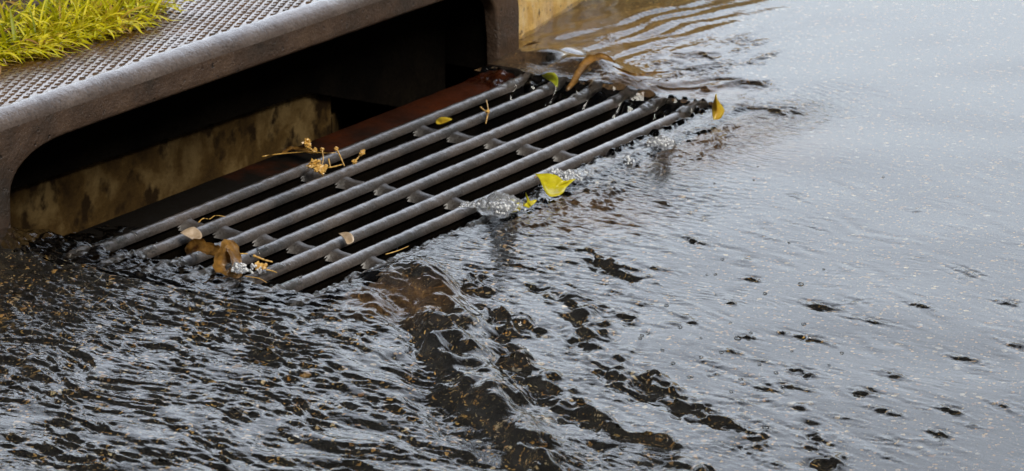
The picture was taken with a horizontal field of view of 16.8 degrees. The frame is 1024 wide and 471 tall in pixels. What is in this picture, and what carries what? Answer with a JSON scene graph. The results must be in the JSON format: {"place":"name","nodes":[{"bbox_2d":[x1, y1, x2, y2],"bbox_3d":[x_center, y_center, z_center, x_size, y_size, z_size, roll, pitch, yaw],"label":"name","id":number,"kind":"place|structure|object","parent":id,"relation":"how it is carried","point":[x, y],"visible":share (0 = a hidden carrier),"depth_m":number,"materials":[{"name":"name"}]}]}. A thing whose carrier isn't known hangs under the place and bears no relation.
{"place":"outdoors","nodes":[
{"label":"outdoors","id":0,"kind":"place"},
{"bbox_2d":[475,41,540,70],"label":"road","id":1,"kind":"structure","parent":0,"point":[531,43],"depth_m":4.88,"materials":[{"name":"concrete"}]},
{"bbox_2d":[10,63,479,235],"bbox_3d":[-0.367,0.270,4.551,1.100,1.049,1.180,11,21,31],"label":"catch basin","id":2,"kind":"object","parent":1,"relation":"in","point":[76,200],"visible":0.2,"depth_m":4.39,"materials":[{"name":"concrete"}]},
{"bbox_2d":[0,0,518,228],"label":"curb inlet hood","id":3,"kind":"object","parent":2,"relation":"on","point":[198,64],"visible":0.77,"depth_m":4.36,"materials":[{"name":"metal"}]},
{"bbox_2d":[0,0,195,73],"bbox_3d":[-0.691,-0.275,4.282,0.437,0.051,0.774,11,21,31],"label":"grass","id":4,"kind":"structure","parent":3,"relation":"on","point":[98,17],"depth_m":4.28,"materials":[{"name":"green plant"}]},
{"bbox_2d":[76,82,690,293],"bbox_3d":[-0.122,-0.050,4.235,0.404,0.051,0.984,11,21,31],"label":"drain grate","id":5,"kind":"object","parent":2,"relation":"in","point":[416,175],"visible":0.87,"depth_m":4.22,"materials":[{"name":"metal"}]},
{"bbox_2d":[180,227,201,238],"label":"leaf","id":6,"kind":"object","parent":5,"relation":"on","point":[193,233],"visible":0.87,"depth_m":3.98,"materials":[{"name":"beige plant"}]},
{"bbox_2d":[185,239,241,277],"bbox_3d":[-0.328,0.021,3.873,0.041,0.041,0.099,-9,20,-27],"label":"leaf","id":7,"kind":"object","parent":5,"relation":"on","point":[225,252],"visible":0.94,"depth_m":3.86,"materials":[{"name":"brown plant"}]},
{"bbox_2d":[240,253,276,282],"bbox_3d":[-0.281,0.035,3.858,0.037,0.013,0.077,-4,18,-12],"label":"twig","id":8,"kind":"object","parent":5,"relation":"on","point":[262,265],"visible":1,"depth_m":3.86,"materials":[{"name":"plant"}]},
{"bbox_2d":[281,146,314,153],"bbox_3d":[-0.263,-0.105,4.305,0.047,0.008,0.020,6,19,19],"label":"leaf","id":9,"kind":"object","parent":5,"relation":"on","point":[290,148],"visible":1,"depth_m":4.31,"materials":[{"name":"brown plant"}]},
{"bbox_2d":[262,138,364,174],"bbox_3d":[-0.248,-0.103,4.272,0.117,0.032,0.076,11,21,31],"label":"seed sprig","id":10,"kind":"object","parent":5,"relation":"on","point":[320,168],"visible":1,"depth_m":4.26,"materials":[{"name":"plant"}]},
{"bbox_2d":[339,232,353,243],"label":"leaf","id":11,"kind":"object","parent":5,"relation":"on","point":[348,237],"visible":1,"depth_m":3.97,"materials":[{"name":"beige plant"}]},
{"bbox_2d":[436,117,451,124],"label":"leaf","id":12,"kind":"object","parent":5,"relation":"on","point":[441,120],"visible":1,"depth_m":4.45,"materials":[{"name":"yellow plant"}]},
{"bbox_2d":[480,100,489,123],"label":"twig","id":13,"kind":"object","parent":5,"relation":"on","point":[487,111],"visible":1,"depth_m":4.49,"materials":[{"name":"wood"}]},
{"bbox_2d":[542,72,557,86],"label":"leaf","id":14,"kind":"object","parent":5,"relation":"on","point":[552,77],"visible":1,"depth_m":4.59,"materials":[{"name":"green plant"}]},
{"bbox_2d":[534,173,574,196],"bbox_3d":[0.051,-0.061,4.121,0.049,0.016,0.047,0,17,1],"label":"leaf","id":15,"kind":"object","parent":5,"relation":"on","point":[553,185],"visible":1,"depth_m":4.13,"materials":[{"name":"yellow plant"}]},
{"bbox_2d":[566,53,614,90],"bbox_3d":[0.098,-0.218,4.612,0.025,0.033,0.102,13,22,36],"label":"leaf","id":16,"kind":"object","parent":5,"relation":"on","point":[587,61],"visible":1,"depth_m":4.62,"materials":[{"name":"brown plant"}]},
{"bbox_2d":[518,0,577,47],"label":"concrete curb","id":17,"kind":"structure","parent":1,"relation":"on","point":[533,14],"depth_m":4.90,"materials":[{"name":"beige concrete"}]},
{"bbox_2d":[0,0,1023,470],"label":"water","id":18,"kind":"structure","parent":0,"point":[908,300],"depth_m":3.74,"materials":[{"name":"grey liquid"}]},
{"bbox_2d":[231,261,261,273],"bbox_3d":[-0.291,0.035,3.809,0.034,0.047,0.128,-1,18,-4],"label":"water splash","id":19,"kind":"object","parent":18,"relation":"on","point":[239,268],"visible":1,"depth_m":3.83,"materials":[{"name":"white liquid"}]},
{"bbox_2d":[459,191,525,217],"bbox_3d":[-0.007,-0.029,4.025,0.076,0.070,0.178,-5,18,-16],"label":"water splash","id":20,"kind":"object","parent":18,"relation":"on","point":[500,205],"visible":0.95,"depth_m":4.04,"materials":[{"name":"white liquid"}]},
{"bbox_2d":[523,194,536,207],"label":"leaf","id":21,"kind":"object","parent":18,"relation":"on","point":[529,203],"visible":1,"depth_m":4.06,"materials":[{"name":"yellow plant"}]},
{"bbox_2d":[545,168,593,180],"bbox_3d":[0.064,-0.072,4.192,0.061,0.019,0.061,11,21,31],"label":"water splash","id":22,"kind":"object","parent":18,"relation":"on","point":[571,174],"visible":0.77,"depth_m":4.20,"materials":[{"name":"white liquid"}]},
{"bbox_2d":[612,66,668,75],"bbox_3d":[0.175,-0.217,4.623,0.078,0.014,0.035,-3,18,-11],"label":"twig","id":23,"kind":"object","parent":18,"relation":"on","point":[633,74],"visible":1,"depth_m":4.62,"materials":[{"name":"brown wood"}]},
{"bbox_2d":[623,135,679,164],"bbox_3d":[0.173,-0.112,4.296,0.065,0.038,0.126,3,18,9],"label":"water splash","id":24,"kind":"object","parent":18,"relation":"on","point":[663,143],"visible":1,"depth_m":4.27,"materials":[{"name":"white liquid"}]},
{"bbox_2d":[712,94,724,119],"bbox_3d":[0.263,-0.165,4.424,0.016,0.034,0.015,-1,18,-4],"label":"leaf","id":25,"kind":"object","parent":18,"relation":"on","point":[718,110],"visible":1,"depth_m":4.43,"materials":[{"name":"yellow plant"}]},
{"bbox_2d":[558,47,585,54],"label":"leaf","id":26,"kind":"object","parent":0,"point":[575,50],"visible":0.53,"depth_m":4.74,"materials":[{"name":"white plant"}]}
]}

